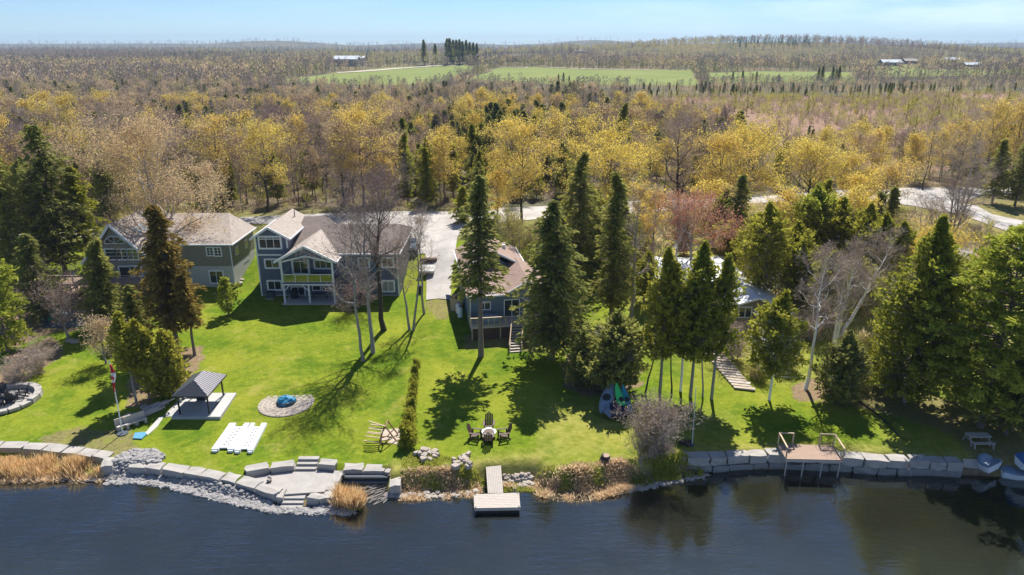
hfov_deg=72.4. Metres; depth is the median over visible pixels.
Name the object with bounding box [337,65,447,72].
farm lane
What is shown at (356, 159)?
budding tree
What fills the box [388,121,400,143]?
wild conifer
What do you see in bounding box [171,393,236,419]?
concrete platform
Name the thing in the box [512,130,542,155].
bare tree
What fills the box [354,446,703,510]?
green reeds
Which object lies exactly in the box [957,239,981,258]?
driveway
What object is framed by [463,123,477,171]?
wild conifer
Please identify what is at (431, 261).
timber planter
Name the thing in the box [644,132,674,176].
wild conifer
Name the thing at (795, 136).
bare tree
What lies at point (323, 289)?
window
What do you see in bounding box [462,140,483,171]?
wild conifer
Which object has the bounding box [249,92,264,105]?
budding tree
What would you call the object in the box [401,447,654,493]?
rough grass
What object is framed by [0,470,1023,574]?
lake water
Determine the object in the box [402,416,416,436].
hedge cedar
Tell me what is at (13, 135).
bare tree
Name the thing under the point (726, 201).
cedar tree
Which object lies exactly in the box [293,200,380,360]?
bare tree
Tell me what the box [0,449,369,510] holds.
dry reeds
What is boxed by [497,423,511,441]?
garden chair
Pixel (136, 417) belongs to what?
timber bench
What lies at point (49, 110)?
budding tree
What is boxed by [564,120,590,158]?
bare tree
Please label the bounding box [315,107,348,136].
bare tree
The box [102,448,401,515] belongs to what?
riprap
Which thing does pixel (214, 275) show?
patio door
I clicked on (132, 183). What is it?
budding tree
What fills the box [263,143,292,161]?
budding tree
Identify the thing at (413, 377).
hedge cedar
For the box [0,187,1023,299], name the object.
road
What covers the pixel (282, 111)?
bare tree
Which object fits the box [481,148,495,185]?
tree
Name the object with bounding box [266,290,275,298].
air conditioner
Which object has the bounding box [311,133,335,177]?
wild conifer
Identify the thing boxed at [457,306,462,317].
propane tank
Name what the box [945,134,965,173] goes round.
wild conifer
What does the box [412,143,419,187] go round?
wild conifer
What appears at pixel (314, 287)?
window
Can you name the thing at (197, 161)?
wild conifer
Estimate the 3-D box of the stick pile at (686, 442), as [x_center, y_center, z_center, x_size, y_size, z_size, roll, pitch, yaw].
[14.188,12.634,57.103,0.940,0.346,0.964,14,24,35]
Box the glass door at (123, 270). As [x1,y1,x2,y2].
[117,266,131,277]
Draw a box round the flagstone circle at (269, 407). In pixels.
[258,394,313,416]
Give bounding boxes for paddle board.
[133,432,146,439]
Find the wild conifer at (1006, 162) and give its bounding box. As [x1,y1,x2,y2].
[992,147,1012,175]
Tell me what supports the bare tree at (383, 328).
on the ground at (256, 346)
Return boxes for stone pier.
[389,477,401,493]
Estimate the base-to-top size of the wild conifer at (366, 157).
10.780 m
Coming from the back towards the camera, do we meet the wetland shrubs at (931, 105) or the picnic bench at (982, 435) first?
the wetland shrubs at (931, 105)
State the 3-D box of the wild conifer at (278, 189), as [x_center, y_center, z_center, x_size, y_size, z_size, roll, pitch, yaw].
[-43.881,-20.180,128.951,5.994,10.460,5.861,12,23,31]
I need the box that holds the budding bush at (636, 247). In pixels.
[619,231,645,277]
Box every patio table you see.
[311,272,325,278]
[312,292,327,299]
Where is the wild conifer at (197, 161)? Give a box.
[186,158,220,212]
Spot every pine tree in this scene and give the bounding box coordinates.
[0,258,36,351]
[214,276,242,314]
[915,221,1023,428]
[935,301,1006,402]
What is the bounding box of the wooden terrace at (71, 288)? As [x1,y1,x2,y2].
[41,285,88,298]
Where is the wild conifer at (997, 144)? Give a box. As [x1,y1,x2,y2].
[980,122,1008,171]
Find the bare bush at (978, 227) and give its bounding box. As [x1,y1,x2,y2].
[960,221,992,237]
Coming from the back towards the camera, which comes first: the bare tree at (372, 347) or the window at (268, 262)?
the window at (268, 262)
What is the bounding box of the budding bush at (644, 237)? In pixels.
[634,220,653,253]
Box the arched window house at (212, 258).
[49,204,256,301]
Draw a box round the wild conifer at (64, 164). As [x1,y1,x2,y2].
[57,148,72,203]
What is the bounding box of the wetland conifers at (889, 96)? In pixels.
[613,84,1022,168]
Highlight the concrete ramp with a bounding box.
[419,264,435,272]
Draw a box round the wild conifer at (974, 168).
[960,137,988,177]
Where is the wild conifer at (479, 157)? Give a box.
[468,150,489,186]
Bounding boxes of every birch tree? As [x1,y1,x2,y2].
[756,238,862,389]
[821,231,881,344]
[839,222,909,337]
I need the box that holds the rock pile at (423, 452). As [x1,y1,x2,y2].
[413,446,439,462]
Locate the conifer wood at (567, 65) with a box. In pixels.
[3,54,1023,89]
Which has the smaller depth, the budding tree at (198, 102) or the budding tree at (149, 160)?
the budding tree at (149, 160)
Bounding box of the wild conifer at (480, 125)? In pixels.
[475,122,492,161]
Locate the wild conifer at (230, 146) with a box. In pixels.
[225,123,243,177]
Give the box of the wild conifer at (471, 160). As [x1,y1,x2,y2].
[463,153,475,179]
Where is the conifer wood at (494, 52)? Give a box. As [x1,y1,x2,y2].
[2,35,1023,64]
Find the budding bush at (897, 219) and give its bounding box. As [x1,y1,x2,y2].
[892,209,919,234]
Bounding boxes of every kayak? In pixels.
[615,383,625,405]
[621,385,632,413]
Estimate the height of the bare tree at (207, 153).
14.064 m
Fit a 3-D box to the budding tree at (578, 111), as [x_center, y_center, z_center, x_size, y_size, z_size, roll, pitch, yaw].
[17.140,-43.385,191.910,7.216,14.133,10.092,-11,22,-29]
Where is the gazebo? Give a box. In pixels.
[171,371,226,414]
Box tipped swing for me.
[364,420,397,443]
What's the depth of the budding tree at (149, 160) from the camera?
130.78 m
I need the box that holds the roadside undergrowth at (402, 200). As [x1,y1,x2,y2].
[6,152,1017,225]
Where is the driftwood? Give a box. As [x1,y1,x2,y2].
[5,474,710,510]
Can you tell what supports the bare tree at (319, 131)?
on the ground at (256, 346)
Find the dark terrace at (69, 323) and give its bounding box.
[41,310,91,327]
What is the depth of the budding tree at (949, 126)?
148.32 m
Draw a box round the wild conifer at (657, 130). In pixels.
[645,127,668,171]
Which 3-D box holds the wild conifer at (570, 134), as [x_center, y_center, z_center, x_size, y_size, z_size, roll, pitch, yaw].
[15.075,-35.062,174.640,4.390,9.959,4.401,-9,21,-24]
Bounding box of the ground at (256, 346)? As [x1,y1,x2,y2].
[0,40,1023,505]
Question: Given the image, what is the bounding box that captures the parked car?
[410,239,418,252]
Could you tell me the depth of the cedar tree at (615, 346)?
62.99 m
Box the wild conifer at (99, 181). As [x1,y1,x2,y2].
[84,150,121,218]
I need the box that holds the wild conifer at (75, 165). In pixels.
[62,149,93,204]
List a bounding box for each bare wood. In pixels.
[0,34,1023,66]
[0,51,1023,90]
[0,73,1022,138]
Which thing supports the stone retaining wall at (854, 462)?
on the ground at (256, 346)
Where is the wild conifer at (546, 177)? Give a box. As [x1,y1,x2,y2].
[537,147,556,185]
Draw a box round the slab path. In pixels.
[146,397,185,434]
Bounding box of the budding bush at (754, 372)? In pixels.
[739,356,773,382]
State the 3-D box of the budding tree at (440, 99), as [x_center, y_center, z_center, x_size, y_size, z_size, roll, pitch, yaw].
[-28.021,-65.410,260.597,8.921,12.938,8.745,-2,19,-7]
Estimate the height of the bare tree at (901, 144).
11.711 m
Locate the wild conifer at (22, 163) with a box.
[9,156,32,180]
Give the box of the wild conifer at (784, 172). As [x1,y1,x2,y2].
[779,142,793,176]
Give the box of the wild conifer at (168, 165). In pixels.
[158,151,182,185]
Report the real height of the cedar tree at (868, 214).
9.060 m
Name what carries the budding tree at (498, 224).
on the ground at (256, 346)
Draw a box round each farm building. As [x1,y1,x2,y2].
[334,56,360,65]
[359,56,365,65]
[506,54,519,61]
[574,49,589,52]
[877,59,903,65]
[902,59,916,63]
[963,62,981,66]
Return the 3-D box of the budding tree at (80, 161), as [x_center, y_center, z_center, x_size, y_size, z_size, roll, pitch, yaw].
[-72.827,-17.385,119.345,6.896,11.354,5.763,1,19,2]
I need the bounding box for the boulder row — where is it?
[343,463,390,474]
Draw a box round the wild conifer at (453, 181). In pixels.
[442,144,466,196]
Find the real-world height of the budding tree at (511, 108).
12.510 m
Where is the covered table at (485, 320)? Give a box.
[482,313,498,323]
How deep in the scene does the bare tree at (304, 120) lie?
170.76 m
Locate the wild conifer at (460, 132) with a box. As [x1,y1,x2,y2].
[447,125,469,168]
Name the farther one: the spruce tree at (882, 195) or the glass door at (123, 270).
the spruce tree at (882, 195)
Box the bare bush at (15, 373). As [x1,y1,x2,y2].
[0,344,44,386]
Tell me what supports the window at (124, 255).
in the arched window house at (212, 258)
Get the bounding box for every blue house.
[249,209,413,304]
[453,238,541,352]
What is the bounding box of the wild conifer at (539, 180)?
[527,160,548,197]
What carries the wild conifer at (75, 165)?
on the ground at (256, 346)
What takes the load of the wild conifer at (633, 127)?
on the ground at (256, 346)
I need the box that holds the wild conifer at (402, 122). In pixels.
[397,117,407,135]
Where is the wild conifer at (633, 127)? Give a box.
[619,113,636,153]
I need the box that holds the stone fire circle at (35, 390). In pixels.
[0,382,42,414]
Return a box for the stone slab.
[381,428,399,444]
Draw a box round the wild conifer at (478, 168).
[464,161,491,193]
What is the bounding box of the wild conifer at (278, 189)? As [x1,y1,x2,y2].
[259,150,289,204]
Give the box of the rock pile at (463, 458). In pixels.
[451,451,472,469]
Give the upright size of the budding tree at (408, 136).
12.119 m
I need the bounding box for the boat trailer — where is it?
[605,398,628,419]
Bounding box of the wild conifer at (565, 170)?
[554,159,572,190]
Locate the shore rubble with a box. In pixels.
[327,472,708,515]
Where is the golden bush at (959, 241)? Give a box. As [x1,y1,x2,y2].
[903,214,990,267]
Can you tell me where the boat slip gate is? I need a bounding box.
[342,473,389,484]
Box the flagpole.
[109,361,128,436]
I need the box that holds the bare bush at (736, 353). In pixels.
[719,312,754,360]
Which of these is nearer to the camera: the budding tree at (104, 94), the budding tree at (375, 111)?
the budding tree at (375, 111)
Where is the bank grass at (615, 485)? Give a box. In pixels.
[0,455,705,502]
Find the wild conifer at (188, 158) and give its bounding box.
[176,135,208,183]
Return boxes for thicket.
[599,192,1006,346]
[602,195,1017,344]
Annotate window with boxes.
[104,236,113,243]
[104,248,117,259]
[113,236,124,243]
[115,248,127,259]
[126,248,139,259]
[128,265,142,276]
[205,247,213,255]
[213,247,221,256]
[235,245,238,254]
[244,238,247,248]
[257,236,281,248]
[264,258,279,268]
[266,280,282,290]
[312,285,320,290]
[313,260,330,268]
[321,285,329,290]
[357,257,369,267]
[381,257,393,267]
[482,301,490,309]
[732,306,752,317]
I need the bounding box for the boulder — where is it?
[70,339,79,343]
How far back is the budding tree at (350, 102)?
245.48 m
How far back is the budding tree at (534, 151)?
136.74 m
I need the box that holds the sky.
[0,0,1023,44]
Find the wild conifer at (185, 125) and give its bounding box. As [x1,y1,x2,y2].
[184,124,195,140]
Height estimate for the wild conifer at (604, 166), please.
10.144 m
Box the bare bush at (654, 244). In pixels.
[638,233,668,261]
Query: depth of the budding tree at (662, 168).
132.58 m
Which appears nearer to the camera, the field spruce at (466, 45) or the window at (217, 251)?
the window at (217, 251)
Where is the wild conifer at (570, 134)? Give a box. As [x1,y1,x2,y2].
[567,127,576,159]
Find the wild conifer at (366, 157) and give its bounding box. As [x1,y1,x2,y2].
[359,137,371,180]
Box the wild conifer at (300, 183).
[295,151,306,185]
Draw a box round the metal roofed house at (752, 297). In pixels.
[640,256,837,327]
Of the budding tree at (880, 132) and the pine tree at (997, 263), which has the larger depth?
the budding tree at (880, 132)
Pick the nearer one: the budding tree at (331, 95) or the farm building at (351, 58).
the budding tree at (331, 95)
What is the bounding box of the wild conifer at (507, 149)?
[499,145,513,185]
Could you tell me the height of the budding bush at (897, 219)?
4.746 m
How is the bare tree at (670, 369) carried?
on the ground at (256, 346)
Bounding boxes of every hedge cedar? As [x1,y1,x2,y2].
[396,422,420,449]
[398,408,417,425]
[402,394,417,409]
[402,405,418,416]
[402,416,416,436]
[405,390,417,403]
[407,379,418,393]
[409,373,418,384]
[410,364,419,376]
[413,358,421,366]
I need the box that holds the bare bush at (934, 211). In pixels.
[919,195,949,222]
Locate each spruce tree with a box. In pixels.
[0,156,64,288]
[5,125,100,276]
[5,170,76,274]
[9,233,77,325]
[54,166,110,249]
[75,238,124,329]
[114,284,158,333]
[393,130,415,198]
[446,174,513,357]
[448,186,470,223]
[509,200,599,361]
[557,151,606,285]
[582,172,646,315]
[582,206,611,278]
[603,102,633,176]
[669,221,695,253]
[717,173,754,233]
[870,191,888,215]
[881,186,903,224]
[960,357,1023,439]
[976,139,1014,202]
[986,343,1023,419]
[991,144,1023,206]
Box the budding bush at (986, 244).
[964,226,1007,250]
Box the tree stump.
[599,453,609,463]
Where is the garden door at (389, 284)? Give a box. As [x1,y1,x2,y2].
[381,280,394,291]
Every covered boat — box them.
[599,384,614,417]
[977,453,1001,472]
[1001,465,1023,479]
[1014,452,1023,469]
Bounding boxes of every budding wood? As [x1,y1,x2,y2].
[0,51,1022,89]
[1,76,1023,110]
[5,34,1023,66]
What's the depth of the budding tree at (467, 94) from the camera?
237.65 m
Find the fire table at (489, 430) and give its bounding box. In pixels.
[482,427,495,435]
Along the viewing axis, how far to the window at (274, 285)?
89.25 m
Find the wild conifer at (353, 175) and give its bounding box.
[337,146,362,188]
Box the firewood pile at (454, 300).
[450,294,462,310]
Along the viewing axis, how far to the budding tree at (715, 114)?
210.98 m
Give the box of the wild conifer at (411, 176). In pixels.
[398,145,417,191]
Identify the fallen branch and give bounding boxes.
[858,401,909,441]
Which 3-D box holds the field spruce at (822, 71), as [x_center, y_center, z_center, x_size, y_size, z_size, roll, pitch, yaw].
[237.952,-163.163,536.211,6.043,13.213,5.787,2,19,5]
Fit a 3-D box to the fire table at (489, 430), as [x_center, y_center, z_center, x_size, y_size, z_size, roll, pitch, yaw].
[-1.917,12.140,58.108,1.240,0.475,1.240,0,19,0]
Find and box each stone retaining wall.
[0,441,114,464]
[100,457,113,476]
[127,462,282,501]
[657,448,963,476]
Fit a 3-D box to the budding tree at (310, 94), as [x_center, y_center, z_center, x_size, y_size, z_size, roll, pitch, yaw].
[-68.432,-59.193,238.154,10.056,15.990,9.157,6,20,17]
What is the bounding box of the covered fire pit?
[276,395,296,406]
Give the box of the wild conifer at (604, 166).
[596,138,615,184]
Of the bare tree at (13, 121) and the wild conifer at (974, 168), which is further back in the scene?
the bare tree at (13, 121)
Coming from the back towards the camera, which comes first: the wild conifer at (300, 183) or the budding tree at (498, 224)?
the wild conifer at (300, 183)
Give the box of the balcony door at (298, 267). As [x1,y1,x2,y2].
[291,260,309,273]
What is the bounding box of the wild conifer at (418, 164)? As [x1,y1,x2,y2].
[410,136,441,197]
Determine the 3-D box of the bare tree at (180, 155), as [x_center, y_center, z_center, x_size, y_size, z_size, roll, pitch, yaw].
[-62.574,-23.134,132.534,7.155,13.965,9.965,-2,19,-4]
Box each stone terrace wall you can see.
[244,459,295,476]
[276,489,286,503]
[306,470,342,505]
[318,458,337,471]
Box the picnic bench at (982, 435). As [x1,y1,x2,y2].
[963,432,995,449]
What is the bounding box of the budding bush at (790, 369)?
[788,355,804,370]
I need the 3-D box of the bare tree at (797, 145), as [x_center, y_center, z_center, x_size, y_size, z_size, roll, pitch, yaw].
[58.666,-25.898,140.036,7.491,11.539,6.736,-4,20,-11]
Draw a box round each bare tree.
[0,116,19,161]
[0,125,29,167]
[0,128,24,160]
[5,120,43,145]
[6,109,20,139]
[7,103,38,123]
[12,107,38,127]
[12,255,94,337]
[55,110,82,135]
[73,122,110,159]
[76,98,182,191]
[84,94,112,116]
[90,100,114,116]
[96,111,149,177]
[116,130,147,193]
[129,105,145,116]
[138,130,184,211]
[148,131,190,205]
[151,112,193,188]
[157,103,184,158]
[163,113,187,132]
[163,130,197,196]
[170,129,218,201]
[177,143,220,209]
[183,129,236,199]
[199,107,227,174]
[208,112,233,172]
[208,123,255,203]
[218,97,258,124]
[223,149,253,211]
[230,104,258,119]
[237,134,267,191]
[239,142,271,199]
[251,111,261,120]
[253,99,283,121]
[258,109,289,141]
[260,98,291,121]
[262,133,305,195]
[273,101,292,119]
[274,99,297,122]
[277,119,309,197]
[280,146,315,206]
[291,105,314,146]
[293,117,318,149]
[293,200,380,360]
[295,161,415,353]
[297,126,344,201]
[300,143,337,192]
[305,113,330,139]
[311,149,419,331]
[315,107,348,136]
[317,125,337,189]
[320,141,367,207]
[325,266,386,312]
[341,134,364,201]
[359,125,383,185]
[360,108,395,131]
[365,108,396,126]
[382,213,433,330]
[385,143,397,195]
[399,198,439,314]
[411,126,434,145]
[413,123,437,142]
[433,106,467,165]
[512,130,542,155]
[563,104,589,160]
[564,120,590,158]
[579,133,606,185]
[580,108,611,150]
[593,100,636,149]
[610,137,627,171]
[616,121,643,175]
[620,179,668,318]
[634,105,727,201]
[637,99,651,118]
[639,105,675,175]
[644,189,705,257]
[644,326,665,393]
[645,151,668,186]
[663,309,672,393]
[665,109,704,137]
[670,133,698,186]
[672,100,698,132]
[672,123,692,148]
[676,110,703,143]
[694,127,717,181]
[695,141,717,165]
[698,280,715,397]
[709,102,745,151]
[710,122,729,170]
[715,110,731,130]
[736,150,769,188]
[758,132,778,182]
[777,151,798,188]
[779,133,799,178]
[794,131,826,181]
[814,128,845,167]
[885,127,918,177]
[890,129,920,170]
[902,190,948,236]
[915,121,1023,234]
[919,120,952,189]
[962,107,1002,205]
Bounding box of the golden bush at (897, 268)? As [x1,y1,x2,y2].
[881,241,917,290]
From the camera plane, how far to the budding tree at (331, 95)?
251.32 m
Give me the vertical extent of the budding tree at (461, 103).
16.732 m
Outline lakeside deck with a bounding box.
[777,432,845,477]
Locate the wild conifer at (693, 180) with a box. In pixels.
[687,155,702,191]
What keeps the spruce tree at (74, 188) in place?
on the ground at (256, 346)
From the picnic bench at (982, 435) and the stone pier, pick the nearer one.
the stone pier
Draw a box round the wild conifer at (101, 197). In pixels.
[90,178,119,207]
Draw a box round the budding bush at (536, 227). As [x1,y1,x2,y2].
[524,223,542,251]
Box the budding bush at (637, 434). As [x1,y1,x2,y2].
[617,401,665,470]
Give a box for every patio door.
[208,270,223,283]
[504,299,519,316]
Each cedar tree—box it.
[101,309,142,402]
[121,317,151,398]
[128,204,207,348]
[134,332,178,397]
[143,328,191,398]
[169,271,205,355]
[559,195,573,233]
[559,326,606,389]
[564,182,610,240]
[576,308,657,390]
[618,205,644,255]
[627,250,660,301]
[631,245,694,393]
[664,238,734,397]
[666,283,706,391]
[698,252,746,399]
[703,188,736,236]
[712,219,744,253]
[729,211,763,258]
[732,199,805,289]
[738,287,809,400]
[778,239,817,301]
[779,218,818,273]
[781,182,843,248]
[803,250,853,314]
[805,194,862,258]
[810,329,874,405]
[821,178,841,199]
[838,201,881,258]
[843,256,879,299]
[852,210,899,271]
[865,316,903,381]
[866,213,976,405]
[869,218,918,281]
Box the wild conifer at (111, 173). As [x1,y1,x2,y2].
[98,149,121,200]
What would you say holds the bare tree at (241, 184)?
on the ground at (256, 346)
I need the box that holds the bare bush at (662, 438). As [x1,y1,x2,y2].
[609,386,710,457]
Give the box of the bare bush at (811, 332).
[799,318,829,341]
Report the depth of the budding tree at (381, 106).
202.09 m
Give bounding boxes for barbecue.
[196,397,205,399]
[288,290,300,297]
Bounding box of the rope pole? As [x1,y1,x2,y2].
[690,389,695,446]
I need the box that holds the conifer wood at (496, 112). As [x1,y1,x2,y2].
[0,76,1022,162]
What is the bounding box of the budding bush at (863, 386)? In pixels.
[857,371,878,395]
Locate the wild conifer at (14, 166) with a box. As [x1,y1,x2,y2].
[7,158,31,201]
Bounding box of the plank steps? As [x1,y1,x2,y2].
[706,353,754,390]
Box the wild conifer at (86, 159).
[80,147,94,197]
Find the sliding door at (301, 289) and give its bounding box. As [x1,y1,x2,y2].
[291,286,305,295]
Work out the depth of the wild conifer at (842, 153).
145.65 m
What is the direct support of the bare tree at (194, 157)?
on the ground at (256, 346)
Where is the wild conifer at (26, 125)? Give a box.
[20,124,30,157]
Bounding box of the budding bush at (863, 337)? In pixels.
[845,326,878,350]
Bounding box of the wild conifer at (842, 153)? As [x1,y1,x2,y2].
[831,142,847,174]
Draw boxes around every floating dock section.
[211,423,250,452]
[235,423,266,453]
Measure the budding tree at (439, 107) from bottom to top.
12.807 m
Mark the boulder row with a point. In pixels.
(359, 469)
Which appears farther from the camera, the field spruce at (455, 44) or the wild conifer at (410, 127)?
the field spruce at (455, 44)
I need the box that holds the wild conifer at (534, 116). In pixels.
[524,115,539,151]
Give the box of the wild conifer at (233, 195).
[217,156,241,205]
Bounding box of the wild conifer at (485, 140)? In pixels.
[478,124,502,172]
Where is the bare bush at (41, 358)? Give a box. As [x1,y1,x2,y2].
[9,334,62,372]
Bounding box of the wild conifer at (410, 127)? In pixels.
[402,121,422,173]
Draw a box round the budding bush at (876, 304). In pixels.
[852,268,899,318]
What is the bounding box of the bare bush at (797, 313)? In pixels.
[791,307,806,319]
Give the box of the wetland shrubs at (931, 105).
[620,89,1023,173]
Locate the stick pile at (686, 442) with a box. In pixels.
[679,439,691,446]
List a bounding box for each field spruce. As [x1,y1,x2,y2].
[419,39,427,64]
[431,43,438,63]
[443,38,450,63]
[445,38,455,64]
[453,39,458,61]
[455,39,461,61]
[459,41,465,64]
[464,40,467,63]
[466,42,472,61]
[469,42,475,63]
[473,43,479,62]
[819,66,825,82]
[830,67,834,79]
[835,66,842,80]
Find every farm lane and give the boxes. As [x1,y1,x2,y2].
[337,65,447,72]
[551,67,651,69]
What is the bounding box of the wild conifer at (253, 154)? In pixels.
[248,127,267,181]
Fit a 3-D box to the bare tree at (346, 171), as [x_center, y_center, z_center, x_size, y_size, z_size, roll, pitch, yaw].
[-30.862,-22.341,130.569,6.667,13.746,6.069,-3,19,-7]
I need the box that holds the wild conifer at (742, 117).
[736,115,745,163]
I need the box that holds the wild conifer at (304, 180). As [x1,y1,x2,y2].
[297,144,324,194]
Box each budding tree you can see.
[0,94,33,119]
[0,107,24,187]
[5,146,31,163]
[14,138,72,190]
[16,96,44,120]
[21,86,114,164]
[23,89,59,109]
[31,109,67,133]
[37,100,60,124]
[40,99,260,258]
[41,128,62,156]
[47,93,60,102]
[47,120,88,164]
[51,88,71,100]
[56,128,96,163]
[60,113,85,150]
[67,153,97,212]
[69,106,96,121]
[71,310,128,363]
[74,92,98,110]
[81,87,104,104]
[81,113,114,140]
[93,134,143,211]
[97,93,124,110]
[98,103,119,125]
[102,90,110,102]
[104,89,127,103]
[106,105,134,120]
[108,96,135,115]
[116,92,137,115]
[121,163,152,210]
[122,117,166,173]
[129,142,170,198]
[133,106,161,129]
[134,92,149,108]
[141,99,164,118]
[157,95,167,107]
[162,106,244,210]
[164,89,184,108]
[167,96,186,106]
[178,155,229,212]
[186,84,201,105]
[186,120,213,146]
[188,103,203,117]
[189,91,216,108]
[199,98,208,112]
[205,128,248,197]
[217,95,234,116]
[223,96,252,117]
[223,97,265,138]
[225,123,252,188]
[233,115,295,212]
[240,134,270,185]
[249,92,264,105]
[255,91,276,104]
[263,118,298,181]
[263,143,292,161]
[265,88,281,104]
[266,113,293,130]
[268,138,297,189]
[278,92,298,112]
[278,98,301,116]
[278,101,312,164]
[279,114,310,139]
[295,90,321,109]
[296,92,322,107]
[299,143,329,201]
[302,107,324,124]
[305,105,338,142]
[310,105,327,117]
[317,98,331,108]
[319,95,404,206]
[319,113,368,208]
[322,85,340,109]
[324,96,346,107]
[338,136,376,202]
[342,97,357,110]
[345,119,406,201]
[357,97,389,134]
[363,97,393,118]
[368,89,388,112]
[370,151,400,198]
[372,97,398,125]
[375,126,407,197]
[382,97,400,109]
[384,101,423,127]
[384,106,412,128]
[393,95,405,105]
[394,129,417,154]
[399,135,420,187]
[402,98,418,111]
[408,106,431,139]
[413,97,427,112]
[416,126,455,202]
[417,111,430,122]
[418,126,464,201]
[420,129,448,156]
[424,120,463,185]
[426,111,433,121]
[430,103,447,116]
[430,133,448,172]
[432,96,445,108]
[444,95,477,121]
[452,92,475,113]
[452,94,477,119]
[453,132,470,182]
[455,109,489,151]
[471,87,490,108]
[473,85,499,109]
[475,110,567,222]
[477,96,489,111]
[481,148,509,188]
[486,167,511,214]
[486,209,509,237]
[487,92,503,103]
[488,92,510,108]
[492,126,514,175]
[496,202,523,249]
[501,88,526,107]
[504,150,537,202]
[504,212,539,262]
[505,103,517,118]
[506,99,520,109]
[519,145,540,187]
[520,104,534,120]
[524,108,577,182]
[526,105,547,137]
[527,89,544,110]
[527,107,667,219]
[533,132,569,148]
[534,109,571,175]
[547,92,564,109]
[548,106,569,122]
[549,89,560,109]
[556,94,581,113]
[560,89,581,111]
[563,105,585,132]
[565,104,585,128]
[566,111,597,154]
[575,91,612,137]
[582,102,618,160]
[611,89,626,108]
[618,104,647,148]
[626,131,652,175]
[626,184,654,222]
[629,97,638,106]
[629,102,649,143]
[631,186,682,250]
[633,88,651,109]
[637,118,659,140]
[637,137,663,190]
[639,99,651,112]
[643,185,750,259]
[644,94,656,109]
[644,119,661,151]
[651,136,684,191]
[659,126,682,170]
[660,96,680,114]
[661,103,690,136]
[670,125,703,183]
[671,99,690,113]
[681,120,766,199]
[684,107,707,138]
[686,174,733,233]
[689,136,707,178]
[696,111,715,125]
[699,105,794,211]
[708,106,720,116]
[709,110,717,122]
[716,131,741,180]
[757,180,826,226]
[772,129,862,193]
[810,124,845,162]
[814,125,847,181]
[825,146,889,194]
[828,179,884,231]
[839,124,857,145]
[841,126,887,165]
[842,171,881,208]
[843,116,880,171]
[849,153,935,205]
[856,126,890,163]
[868,133,895,176]
[872,122,898,163]
[900,131,928,161]
[902,130,931,175]
[902,135,931,182]
[922,131,949,171]
[927,128,960,181]
[934,119,959,176]
[937,116,1001,184]
[966,115,987,150]
[967,97,1023,186]
[980,96,1022,171]
[983,107,1018,168]
[994,97,1023,180]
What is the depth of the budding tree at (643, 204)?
95.44 m
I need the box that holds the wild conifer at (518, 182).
[508,166,528,193]
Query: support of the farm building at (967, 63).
on the ground at (256, 346)
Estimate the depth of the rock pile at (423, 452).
55.20 m
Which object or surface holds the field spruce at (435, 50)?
on the ground at (256, 346)
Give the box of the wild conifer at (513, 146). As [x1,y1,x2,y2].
[504,138,522,162]
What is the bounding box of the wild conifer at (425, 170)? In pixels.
[412,147,440,204]
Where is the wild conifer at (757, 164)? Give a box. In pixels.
[751,151,762,178]
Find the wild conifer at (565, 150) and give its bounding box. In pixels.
[551,141,574,188]
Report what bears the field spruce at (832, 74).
on the ground at (256, 346)
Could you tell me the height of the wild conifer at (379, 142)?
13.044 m
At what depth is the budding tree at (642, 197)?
101.47 m
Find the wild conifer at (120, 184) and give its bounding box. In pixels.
[112,163,126,193]
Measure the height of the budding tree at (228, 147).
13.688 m
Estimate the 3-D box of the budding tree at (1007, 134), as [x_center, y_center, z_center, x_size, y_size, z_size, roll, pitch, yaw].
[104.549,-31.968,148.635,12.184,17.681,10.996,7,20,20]
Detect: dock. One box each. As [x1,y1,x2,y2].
[474,465,519,513]
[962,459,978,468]
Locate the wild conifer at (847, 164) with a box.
[839,150,852,183]
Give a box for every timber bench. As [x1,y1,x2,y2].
[114,412,138,431]
[123,410,147,429]
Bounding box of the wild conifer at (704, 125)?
[690,123,710,176]
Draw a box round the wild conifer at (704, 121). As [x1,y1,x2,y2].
[693,118,714,148]
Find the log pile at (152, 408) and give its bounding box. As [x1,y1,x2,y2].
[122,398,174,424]
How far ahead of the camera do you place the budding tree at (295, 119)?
153.08 m
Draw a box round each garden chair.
[0,381,8,394]
[3,392,17,403]
[15,383,29,396]
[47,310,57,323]
[466,423,481,441]
[482,431,494,444]
[483,411,494,427]
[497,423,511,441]
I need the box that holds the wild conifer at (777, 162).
[768,146,785,186]
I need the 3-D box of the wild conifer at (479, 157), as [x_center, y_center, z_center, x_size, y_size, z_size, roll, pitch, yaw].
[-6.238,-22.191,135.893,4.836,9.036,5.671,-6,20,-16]
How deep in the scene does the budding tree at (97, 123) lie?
162.55 m
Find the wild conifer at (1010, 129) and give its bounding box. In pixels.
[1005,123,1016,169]
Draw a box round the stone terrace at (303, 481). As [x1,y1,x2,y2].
[234,456,333,507]
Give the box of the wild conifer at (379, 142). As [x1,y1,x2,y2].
[368,124,395,171]
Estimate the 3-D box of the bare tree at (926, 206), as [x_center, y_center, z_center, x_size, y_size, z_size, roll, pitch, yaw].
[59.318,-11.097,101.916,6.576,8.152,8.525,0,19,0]
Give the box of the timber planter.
[421,257,436,262]
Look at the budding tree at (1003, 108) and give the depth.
135.77 m

